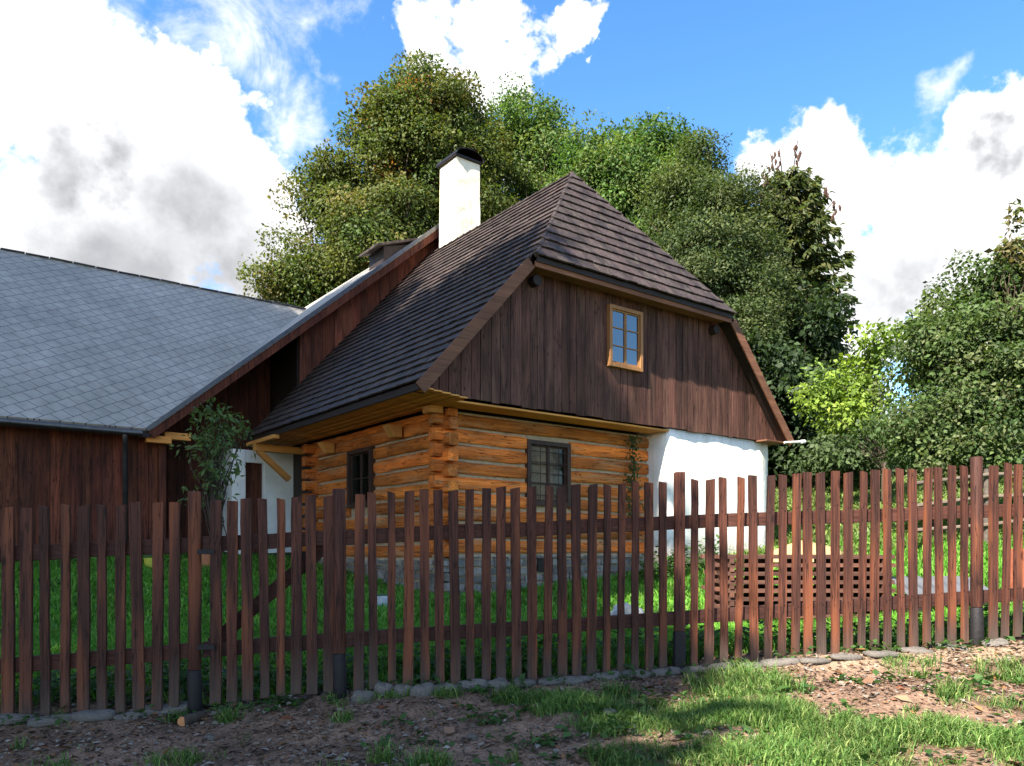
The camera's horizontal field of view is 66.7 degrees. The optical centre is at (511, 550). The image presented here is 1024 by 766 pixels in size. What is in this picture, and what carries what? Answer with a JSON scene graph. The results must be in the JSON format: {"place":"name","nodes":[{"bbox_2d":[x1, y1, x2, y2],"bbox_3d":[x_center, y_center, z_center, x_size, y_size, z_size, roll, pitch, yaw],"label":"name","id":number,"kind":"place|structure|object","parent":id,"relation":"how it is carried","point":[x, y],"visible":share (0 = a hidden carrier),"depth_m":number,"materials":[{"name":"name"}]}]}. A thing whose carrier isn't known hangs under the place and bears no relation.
{"place":"outdoors","nodes":[
{"label":"outdoors","id":0,"kind":"place"},
{"bbox_2d":[0,502,1023,765],"bbox_3d":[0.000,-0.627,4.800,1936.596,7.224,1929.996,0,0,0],"label":"ground","id":1,"kind":"structure","parent":0,"point":[414,712],"depth_m":4.35,"materials":[{"name":"soil"}]},
{"bbox_2d":[0,713,35,725],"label":"edging stone","id":2,"kind":"object","parent":1,"relation":"on","point":[15,718],"visible":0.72,"depth_m":4.64,"materials":[{"name":"stone"}]},
{"bbox_2d":[26,713,71,727],"bbox_3d":[-2.772,1.030,4.679,0.282,0.076,0.127,-5,-1,-13],"label":"edging stone","id":3,"kind":"object","parent":1,"relation":"on","point":[42,722],"visible":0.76,"depth_m":4.64,"materials":[{"name":"stone"}]},
{"bbox_2d":[70,709,116,722],"bbox_3d":[-2.549,1.010,4.732,0.238,0.075,0.185,1,2,9],"label":"edging stone","id":4,"kind":"object","parent":1,"relation":"on","point":[93,715],"visible":0.91,"depth_m":4.69,"materials":[{"name":"stone"}]},
{"bbox_2d":[0,491,202,716],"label":"picket fence","id":5,"kind":"object","parent":1,"relation":"on","point":[83,659],"visible":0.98,"depth_m":4.76,"materials":[{"name":"paint"}]},
{"bbox_2d":[113,712,145,720],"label":"edging stone","id":6,"kind":"object","parent":1,"relation":"on","point":[121,716],"visible":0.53,"depth_m":4.74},
{"bbox_2d":[143,555,151,569],"bbox_3d":[-5.753,0.198,12.400,0.241,0.240,0.230,0,0,0],"label":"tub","id":7,"kind":"object","parent":1,"relation":"on","point":[147,561],"visible":0.43,"depth_m":12.31,"materials":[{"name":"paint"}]},
{"bbox_2d":[129,705,169,715],"bbox_3d":[-2.228,1.006,4.863,0.280,0.073,0.139,2,0,-2],"label":"edging stone","id":8,"kind":"object","parent":1,"relation":"on","point":[148,711],"visible":0.34,"depth_m":4.80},
{"bbox_2d":[164,700,186,714],"bbox_3d":[-2.105,0.994,4.904,0.211,0.074,0.182,-2,2,6],"label":"edging stone","id":9,"kind":"object","parent":1,"relation":"on","point":[182,707],"visible":0.48,"depth_m":4.83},
{"bbox_2d":[177,711,204,726],"bbox_3d":[-1.924,1.010,4.662,0.064,0.065,0.178,0,0,15],"label":"sawn branch","id":10,"kind":"object","parent":1,"relation":"on","point":[187,719],"visible":0.97,"depth_m":4.62,"materials":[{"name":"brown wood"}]},
{"bbox_2d":[202,554,209,567],"bbox_3d":[-5.188,0.153,13.200,0.304,0.315,0.292,0,0,0],"label":"flower pot","id":11,"kind":"object","parent":1,"relation":"on","point":[206,559],"visible":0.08,"depth_m":13.08,"materials":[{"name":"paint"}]},
{"bbox_2d":[203,734,215,740],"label":"loose stone","id":12,"kind":"object","parent":1,"relation":"on","point":[209,737],"visible":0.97,"depth_m":4.28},
{"bbox_2d":[169,397,255,604],"bbox_3d":[-3.512,-0.501,9.271,0.918,2.643,0.962,0,0,0],"label":"rowan sapling","id":13,"kind":"object","parent":1,"relation":"on","point":[212,486],"visible":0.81,"depth_m":9.13,"materials":[{"name":"green plant"}]},
{"bbox_2d":[0,661,509,712],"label":"yard litter","id":14,"kind":"object","parent":1,"relation":"on","point":[304,697],"visible":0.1,"depth_m":5.07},
{"bbox_2d":[0,224,530,553],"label":"barn","id":15,"kind":"structure","parent":1,"relation":"on","point":[110,379],"depth_m":15.65,"materials":[{"name":"wood"}]},
{"bbox_2d":[246,463,261,552],"bbox_3d":[-5.228,-0.724,15.674,0.363,2.052,0.028,0,0,-38],"label":"door","id":16,"kind":"structure","parent":15,"relation":"in","point":[253,471],"depth_m":15.68,"materials":[{"name":"paint"}]},
{"bbox_2d":[351,690,373,702],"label":"edging stone","id":17,"kind":"object","parent":1,"relation":"on","point":[363,694],"visible":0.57,"depth_m":4.85,"materials":[{"name":"stone"}]},
{"bbox_2d":[377,594,387,608],"bbox_3d":[-1.590,0.632,9.600,0.188,0.188,0.177,0,0,0],"label":"bucket","id":18,"kind":"object","parent":1,"relation":"on","point":[381,599],"visible":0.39,"depth_m":9.53,"materials":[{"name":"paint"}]},
{"bbox_2d":[374,682,393,695],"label":"edging stone","id":19,"kind":"object","parent":1,"relation":"on","point":[381,687],"visible":0.59,"depth_m":4.96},
{"bbox_2d":[235,48,539,307],"bbox_3d":[-4.502,-10.273,29.334,11.318,17.886,7.602,0,0,0],"label":"linden tree","id":20,"kind":"object","parent":1,"relation":"on","point":[404,143],"visible":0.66,"depth_m":28.46,"materials":[{"name":"green plant"}]},
{"bbox_2d":[394,684,412,696],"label":"edging stone","id":21,"kind":"object","parent":1,"relation":"on","point":[399,688],"visible":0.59,"depth_m":4.92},
{"bbox_2d":[410,682,434,696],"bbox_3d":[-0.566,0.898,4.919,0.147,0.113,0.148,-5,3,6],"label":"edging stone","id":22,"kind":"object","parent":1,"relation":"on","point":[423,690],"visible":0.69,"depth_m":4.88,"materials":[{"name":"stone"}]},
{"bbox_2d":[434,683,457,694],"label":"edging stone","id":23,"kind":"object","parent":1,"relation":"on","point":[448,685],"visible":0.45,"depth_m":4.95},
{"bbox_2d":[456,678,487,691],"bbox_3d":[-0.263,0.895,5.082,0.221,0.110,0.088,-5,2,0],"label":"edging stone","id":24,"kind":"object","parent":1,"relation":"on","point":[473,683],"visible":0.54,"depth_m":5.05,"materials":[{"name":"stone"}]},
{"bbox_2d":[467,733,477,740],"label":"loose stone","id":25,"kind":"object","parent":1,"relation":"on","point":[474,737],"visible":0.98,"depth_m":4.15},
{"bbox_2d":[487,677,510,690],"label":"edging stone","id":26,"kind":"object","parent":1,"relation":"on","point":[497,682],"visible":0.52,"depth_m":5.06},
{"bbox_2d":[0,517,1023,629],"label":"lawn grass","id":27,"kind":"structure","parent":1,"relation":"on","point":[55,568],"depth_m":10.44,"materials":[{"name":"plant"}]},
{"bbox_2d":[0,633,1023,728],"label":"weeds","id":28,"kind":"object","parent":1,"relation":"on","point":[472,690],"visible":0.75,"depth_m":5.04,"materials":[{"name":"green plant"}]},
{"bbox_2d":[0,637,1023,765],"bbox_3d":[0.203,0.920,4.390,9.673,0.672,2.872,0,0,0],"label":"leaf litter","id":29,"kind":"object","parent":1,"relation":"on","point":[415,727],"visible":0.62,"depth_m":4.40,"materials":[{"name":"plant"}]},
{"bbox_2d":[7,650,1023,765],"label":"verge grass","id":30,"kind":"structure","parent":1,"relation":"on","point":[777,746],"depth_m":4.03,"materials":[{"name":"plant"}]},
{"bbox_2d":[513,678,536,687],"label":"edging stone","id":31,"kind":"object","parent":1,"relation":"on","point":[528,682],"visible":0.65,"depth_m":5.09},
{"bbox_2d":[246,147,805,595],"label":"log cottage","id":32,"kind":"structure","parent":1,"relation":"on","point":[582,323],"depth_m":12.63,"materials":[{"name":"wood"}]},
{"bbox_2d":[347,446,374,508],"bbox_3d":[-2.537,-1.210,13.070,0.110,0.980,0.880,0,0,-38],"label":"window","id":33,"kind":"structure","parent":32,"relation":"in","point":[360,462],"depth_m":13.09,"materials":[{"name":"brown glass"}]},
{"bbox_2d":[525,439,570,506],"bbox_3d":[0.564,-1.200,12.261,0.890,1.020,0.110,0,0,-38],"label":"window","id":34,"kind":"structure","parent":32,"relation":"in","point":[566,447],"depth_m":12.30,"materials":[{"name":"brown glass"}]},
{"bbox_2d":[607,304,642,372],"bbox_3d":[1.825,-3.410,12.548,0.760,0.980,0.085,0,0,-38],"label":"window","id":35,"kind":"structure","parent":32,"relation":"in","point":[624,325],"depth_m":12.53,"materials":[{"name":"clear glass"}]},
{"bbox_2d":[623,435,644,517],"bbox_3d":[2.067,-0.649,13.194,0.410,2.619,0.334,0,0,-40],"label":"climbing plant","id":36,"kind":"object","parent":32,"relation":"attached to","point":[633,462],"visible":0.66,"depth_m":13.19,"materials":[{"name":"green plant"}]},
{"bbox_2d":[481,71,591,212],"bbox_3d":[0.621,-11.172,33.051,6.440,18.459,4.776,0,0,22],"label":"ash tree","id":37,"kind":"object","parent":1,"relation":"on","point":[536,139],"visible":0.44,"depth_m":32.21,"materials":[{"name":"green plant"}]},
{"bbox_2d":[537,677,563,685],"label":"edging stone","id":38,"kind":"object","parent":1,"relation":"on","point":[553,681],"visible":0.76,"depth_m":5.12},
{"bbox_2d":[564,675,591,685],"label":"edging stone","id":39,"kind":"object","parent":1,"relation":"on","point":[574,680],"visible":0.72,"depth_m":5.15,"materials":[{"name":"stone"}]},
{"bbox_2d":[591,671,620,680],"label":"edging stone","id":40,"kind":"object","parent":1,"relation":"on","point":[617,674],"visible":0.63,"depth_m":5.19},
{"bbox_2d":[602,708,616,717],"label":"loose stone","id":41,"kind":"object","parent":1,"relation":"on","point":[610,709],"visible":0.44,"depth_m":4.35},
{"bbox_2d":[610,602,643,614],"bbox_3d":[1.204,0.710,8.198,0.384,0.318,0.236,0,0,0],"label":"rock","id":42,"kind":"object","parent":1,"relation":"on","point":[627,609],"visible":0.26,"depth_m":8.10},
{"bbox_2d":[626,724,636,733],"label":"loose stone","id":43,"kind":"object","parent":1,"relation":"on","point":[627,729],"visible":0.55,"depth_m":4.10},
{"bbox_2d":[541,107,725,250],"bbox_3d":[4.497,-9.752,29.803,7.542,15.229,6.260,0,0,0],"label":"maple tree","id":44,"kind":"object","parent":1,"relation":"on","point":[616,166],"visible":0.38,"depth_m":28.97,"materials":[{"name":"green plant"}]},
{"bbox_2d":[620,669,653,677],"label":"edging stone","id":45,"kind":"object","parent":1,"relation":"on","point":[647,674],"visible":0.48,"depth_m":5.26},
{"bbox_2d":[651,666,680,676],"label":"edging stone","id":46,"kind":"object","parent":1,"relation":"on","point":[659,672],"visible":0.79,"depth_m":5.30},
{"bbox_2d":[332,456,1023,698],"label":"picket fence","id":47,"kind":"object","parent":1,"relation":"on","point":[976,511],"visible":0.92,"depth_m":5.38,"materials":[{"name":"paint"}]},
{"bbox_2d":[197,495,332,703],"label":"garden gate","id":48,"kind":"structure","parent":47,"relation":"attached to","point":[217,646],"depth_m":4.90,"materials":[{"name":"paint"}]},
{"bbox_2d":[639,534,734,579],"bbox_3d":[2.885,0.135,12.990,2.341,0.844,0.816,0,0,-42],"label":"flower bed","id":49,"kind":"object","parent":1,"relation":"on","point":[670,559],"visible":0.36,"depth_m":12.76,"materials":[{"name":"green plant"}]},
{"bbox_2d":[358,669,1023,765],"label":"weeds","id":50,"kind":"object","parent":1,"relation":"on","point":[981,681],"visible":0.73,"depth_m":4.14,"materials":[{"name":"green plant"}]},
{"bbox_2d":[681,665,707,673],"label":"edging stone","id":51,"kind":"object","parent":1,"relation":"on","point":[696,667],"visible":0.53,"depth_m":5.32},
{"bbox_2d":[625,125,806,371],"bbox_3d":[6.444,-7.874,25.054,5.647,12.285,5.046,0,0,28],"label":"willow tree","id":52,"kind":"object","parent":1,"relation":"on","point":[726,230],"visible":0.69,"depth_m":24.48,"materials":[{"name":"green plant"}]},
{"bbox_2d":[706,662,736,670],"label":"edging stone","id":53,"kind":"object","parent":1,"relation":"on","point":[720,664],"visible":0.38,"depth_m":5.38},
{"bbox_2d":[738,662,762,667],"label":"edging stone","id":54,"kind":"object","parent":1,"relation":"on","point":[760,665],"visible":0.23,"depth_m":5.32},
{"bbox_2d":[760,658,799,667],"bbox_3d":[1.841,0.771,5.312,0.281,0.066,0.155,-4,0,13],"label":"edging stone","id":55,"kind":"object","parent":1,"relation":"on","point":[783,661],"visible":0.66,"depth_m":5.27,"materials":[{"name":"stone"}]},
{"bbox_2d":[752,141,862,481],"bbox_3d":[9.847,-8.358,28.187,4.982,12.338,5.204,0,0,0],"label":"spruce tree","id":56,"kind":"object","parent":1,"relation":"on","point":[810,230],"visible":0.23,"depth_m":27.12,"materials":[{"name":"green plant"}]},
{"bbox_2d":[774,540,842,561],"bbox_3d":[4.889,0.080,13.136,1.897,0.511,1.252,0,0,0],"label":"sand heap","id":57,"kind":"object","parent":1,"relation":"on","point":[789,548],"visible":0.2,"depth_m":13.00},
{"bbox_2d":[743,270,878,487],"bbox_3d":[8.730,-5.415,25.160,6.532,7.395,5.488,0,0,-40],"label":"lilac shrub","id":58,"kind":"object","parent":1,"relation":"on","point":[818,334],"visible":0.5,"depth_m":24.09,"materials":[{"name":"green plant"}]},
{"bbox_2d":[799,657,831,664],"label":"edging stone","id":59,"kind":"object","parent":1,"relation":"on","point":[814,660],"visible":0.85,"depth_m":5.18,"materials":[{"name":"stone"}]},
{"bbox_2d":[769,405,911,485],"bbox_3d":[9.859,-3.331,23.401,4.012,3.350,5.813,0,0,0],"label":"hedge shrub","id":60,"kind":"object","parent":1,"relation":"on","point":[832,454],"visible":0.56,"depth_m":21.77,"materials":[{"name":"green plant"}]},
{"bbox_2d":[829,653,862,660],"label":"edging stone","id":61,"kind":"object","parent":1,"relation":"on","point":[846,657],"visible":0.94,"depth_m":5.22,"materials":[{"name":"stone"}]},
{"bbox_2d":[786,317,917,502],"bbox_3d":[8.007,-3.111,18.114,3.216,4.606,2.133,0,0,0],"label":"plum tree","id":62,"kind":"object","parent":1,"relation":"on","point":[851,396],"visible":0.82,"depth_m":17.95,"materials":[{"name":"green plant"}]},
{"bbox_2d":[699,474,1023,566],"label":"meadow grass","id":63,"kind":"structure","parent":1,"relation":"on","point":[856,497],"depth_m":18.09,"materials":[{"name":"plant"}]},
{"bbox_2d":[862,650,899,657],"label":"edging stone","id":64,"kind":"object","parent":1,"relation":"on","point":[880,654],"visible":0.89,"depth_m":5.25,"materials":[{"name":"stone"}]},
{"bbox_2d":[769,439,1023,484],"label":"hedge","id":65,"kind":"object","parent":1,"relation":"on","point":[904,472],"depth_m":27.25,"materials":[{"name":"green plant"}]},
{"bbox_2d":[896,646,934,653],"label":"edging stone","id":66,"kind":"object","parent":1,"relation":"on","point":[921,650],"visible":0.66,"depth_m":5.42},
{"bbox_2d":[882,283,954,526],"bbox_3d":[7.887,-2.718,14.972,1.328,4.786,1.012,0,0,0],"label":"sapling","id":67,"kind":"object","parent":1,"relation":"on","point":[929,302],"visible":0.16,"depth_m":14.96,"materials":[{"name":"green plant"}]},
{"bbox_2d":[841,236,1023,532],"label":"hazel shrub","id":68,"kind":"object","parent":1,"relation":"on","point":[964,411],"visible":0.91,"depth_m":13.33,"materials":[{"name":"green plant"}]},
{"bbox_2d":[892,576,987,613],"bbox_3d":[4.183,0.451,7.590,0.840,0.394,0.420,0,0,0],"label":"metal sheet","id":69,"kind":"object","parent":1,"relation":"on","point":[920,584],"visible":0.09,"depth_m":7.62,"materials":[{"name":"metal"}]},
{"bbox_2d":[935,643,968,650],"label":"edging stone","id":70,"kind":"object","parent":1,"relation":"on","point":[953,647],"visible":0.55,"depth_m":5.51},
{"bbox_2d":[917,469,1023,544],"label":"rail fence","id":71,"kind":"object","parent":1,"relation":"on","point":[986,488],"visible":0.25,"depth_m":12.54,"materials":[{"name":"wood"}]},
{"bbox_2d":[981,638,1008,646],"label":"edging stone","id":72,"kind":"object","parent":1,"relation":"on","point":[995,642],"visible":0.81,"depth_m":5.57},
{"bbox_2d":[984,198,1023,530],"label":"sapling","id":73,"kind":"object","parent":1,"relation":"on","point":[1009,250],"visible":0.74,"depth_m":13.37,"materials":[{"name":"green plant"}]},
{"bbox_2d":[1010,549,1023,587],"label":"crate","id":74,"kind":"object","parent":1,"relation":"on","point":[1011,580],"visible":0.08,"depth_m":8.44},
{"bbox_2d":[0,601,1023,710],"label":"lawn grass","id":75,"kind":"structure","parent":0,"point":[55,638],"depth_m":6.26,"materials":[{"name":"plant"}]},
{"bbox_2d":[0,0,1023,421],"label":"sky","id":76,"kind":"structure","parent":0,"point":[151,138],"materials":[{"name":"blue"}]},
{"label":"spacer lath","id":77,"kind":"object","parent":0,"visible":0},
{"bbox_2d":[787,613,882,617],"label":"plank","id":78,"kind":"object","parent":77,"relation":"on","point":[814,616],"depth_m":7.62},
{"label":"plank","id":79,"kind":"object","parent":78,"relation":"on","visible":0},
{"bbox_2d":[714,599,733,605],"bbox_3d":[2.154,0.523,8.000,0.040,0.045,0.800,0,0,0],"label":"spacer lath","id":80,"kind":"object","parent":79,"relation":"on","point":[730,603],"visible":0.43,"depth_m":7.63,"materials":[{"name":"brown wood"}]},
{"bbox_2d":[717,597,869,600],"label":"plank","id":81,"kind":"object","parent":80,"relation":"on","point":[763,598],"visible":0.29,"depth_m":7.62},
{"bbox_2d":[715,591,733,596],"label":"spacer lath","id":82,"kind":"object","parent":81,"relation":"on","point":[729,594],"visible":0.43,"depth_m":7.67,"materials":[{"name":"brown wood"}]},
{"bbox_2d":[728,588,895,592],"bbox_3d":[2.927,0.397,7.672,1.663,0.038,0.110,0,0,0],"label":"plank","id":83,"kind":"object","parent":82,"relation":"on","point":[775,590],"visible":0.21,"depth_m":7.62,"materials":[{"name":"wood"}]},
{"bbox_2d":[715,583,733,588],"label":"spacer lath","id":84,"kind":"object","parent":83,"relation":"on","point":[730,586],"visible":0.43,"depth_m":7.63,"materials":[{"name":"brown wood"}]},
{"bbox_2d":[744,584,764,587],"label":"spacer lath","id":85,"kind":"object","parent":83,"relation":"on","point":[761,585],"visible":0.21,"depth_m":7.85,"materials":[{"name":"brown wood"}]},
{"bbox_2d":[853,584,882,588],"bbox_3d":[3.657,0.357,8.000,0.040,0.045,0.800,0,0,0],"label":"spacer lath","id":86,"kind":"object","parent":83,"relation":"on","point":[880,586],"visible":0.07,"depth_m":7.91,"materials":[{"name":"brown wood"}]},
{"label":"spacer lath","id":87,"kind":"object","parent":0,"visible":0},
{"bbox_2d":[714,604,761,607],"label":"plank","id":88,"kind":"object","parent":87,"relation":"on","point":[716,605],"visible":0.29,"depth_m":7.79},
{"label":"spacer lath","id":89,"kind":"object","parent":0,"visible":0},
{"bbox_2d":[734,596,869,596],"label":"plank","id":90,"kind":"object","parent":89,"relation":"on","point":[800,596],"depth_m":7.75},
{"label":"spacer lath","id":91,"kind":"object","parent":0,"visible":0},
{"bbox_2d":[714,595,868,598],"bbox_3d":[2.900,0.480,7.943,1.662,0.038,0.110,0,0,0],"label":"plank","id":92,"kind":"object","parent":91,"relation":"on","point":[715,596],"visible":0.21,"depth_m":7.92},
{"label":"spacer lath","id":93,"kind":"object","parent":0,"visible":0},
{"bbox_2d":[715,587,869,590],"bbox_3d":[2.903,0.397,7.936,1.662,0.038,0.110,0,0,0],"label":"plank","id":94,"kind":"object","parent":93,"relation":"on","point":[717,588],"visible":0.14,"depth_m":7.88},
{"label":"spacer lath","id":95,"kind":"object","parent":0,"visible":0},
{"bbox_2d":[718,579,869,582],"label":"plank","id":96,"kind":"object","parent":95,"relation":"on","point":[787,579],"visible":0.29,"depth_m":7.83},
{"bbox_2d":[728,580,894,583],"bbox_3d":[2.921,0.314,7.676,1.662,0.038,0.110,0,0,0],"label":"plank","id":97,"kind":"object","parent":95,"relation":"on","point":[789,582],"visible":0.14,"depth_m":7.62,"materials":[{"name":"wood"}]},
{"bbox_2d":[715,574,733,580],"bbox_3d":[2.154,0.274,8.000,0.040,0.045,0.800,0,0,0],"label":"spacer lath","id":98,"kind":"object","parent":97,"relation":"on","point":[730,578],"visible":0.43,"depth_m":7.63,"materials":[{"name":"brown wood"}]},
{"bbox_2d":[744,576,764,579],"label":"spacer lath","id":99,"kind":"object","parent":97,"relation":"on","point":[761,577],"visible":0.21,"depth_m":7.85,"materials":[{"name":"brown wood"}]},
{"bbox_2d":[853,576,882,579],"bbox_3d":[3.657,0.274,8.000,0.040,0.045,0.800,0,0,0],"label":"spacer lath","id":100,"kind":"object","parent":97,"relation":"on","point":[880,577],"visible":0.14,"depth_m":7.91,"materials":[{"name":"brown wood"}]},
{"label":"spacer lath","id":101,"kind":"object","parent":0,"visible":0},
{"bbox_2d":[717,571,869,574],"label":"plank","id":102,"kind":"object","parent":101,"relation":"on","point":[787,571],"visible":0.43,"depth_m":7.75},
{"bbox_2d":[719,572,892,575],"bbox_3d":[2.889,0.231,7.662,1.662,0.038,0.110,0,0,0],"label":"plank","id":103,"kind":"object","parent":101,"relation":"on","point":[788,573],"visible":0.29,"depth_m":7.61,"materials":[{"name":"wood"}]},
{"bbox_2d":[715,567,733,571],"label":"spacer lath","id":104,"kind":"object","parent":103,"relation":"on","point":[730,569],"visible":0.43,"depth_m":7.63,"materials":[{"name":"brown wood"}]},
{"bbox_2d":[744,567,764,571],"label":"spacer lath","id":105,"kind":"object","parent":103,"relation":"on","point":[759,568],"visible":0.29,"depth_m":7.88,"materials":[{"name":"brown wood"}]},
{"bbox_2d":[814,567,842,571],"bbox_3d":[3.281,0.191,8.000,0.040,0.045,0.800,0,0,0],"label":"spacer lath","id":106,"kind":"object","parent":103,"relation":"on","point":[828,569],"visible":0.21,"depth_m":7.99,"materials":[{"name":"brown wood"}]},
{"bbox_2d":[853,567,882,571],"bbox_3d":[3.657,0.191,8.000,0.040,0.045,0.800,0,0,0],"label":"spacer lath","id":107,"kind":"object","parent":103,"relation":"on","point":[868,569],"visible":0.14,"depth_m":7.93,"materials":[{"name":"brown wood"}]},
{"bbox_2d":[728,563,895,566],"bbox_3d":[2.934,0.148,7.677,1.663,0.038,0.110,0,0,0],"label":"plank","id":108,"kind":"object","parent":107,"relation":"on","point":[790,565],"visible":0.21,"depth_m":7.62,"materials":[{"name":"wood"}]},
{"bbox_2d":[715,559,733,563],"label":"spacer lath","id":109,"kind":"object","parent":108,"relation":"on","point":[730,561],"visible":0.36,"depth_m":7.63,"materials":[{"name":"brown wood"}]},
{"bbox_2d":[700,554,855,557],"bbox_3d":[2.859,0.065,8.330,1.662,0.038,0.110,0,0,0],"label":"plank","id":110,"kind":"object","parent":109,"relation":"on","point":[702,555],"visible":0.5,"depth_m":8.35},
{"bbox_2d":[744,559,764,562],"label":"spacer lath","id":111,"kind":"object","parent":108,"relation":"on","point":[759,560],"visible":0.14,"depth_m":7.88,"materials":[{"name":"brown wood"}]},
{"bbox_2d":[814,559,842,562],"bbox_3d":[3.281,0.108,8.000,0.040,0.045,0.800,0,0,0],"label":"spacer lath","id":112,"kind":"object","parent":108,"relation":"on","point":[828,560],"visible":0.14,"depth_m":8.01,"materials":[{"name":"brown wood"}]},
{"bbox_2d":[853,559,882,562],"bbox_3d":[3.657,0.108,8.000,0.040,0.045,0.800,0,0,0],"label":"spacer lath","id":113,"kind":"object","parent":108,"relation":"on","point":[868,560],"visible":0.14,"depth_m":7.94,"materials":[{"name":"brown wood"}]},
{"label":"spacer lath","id":114,"kind":"object","parent":108,"relation":"on","visible":0},
{"bbox_2d":[728,555,894,558],"bbox_3d":[2.921,0.065,7.675,1.662,0.038,0.110,0,0,0],"label":"plank","id":115,"kind":"object","parent":114,"relation":"on","point":[790,556],"visible":0.21,"depth_m":7.62,"materials":[{"name":"wood"}]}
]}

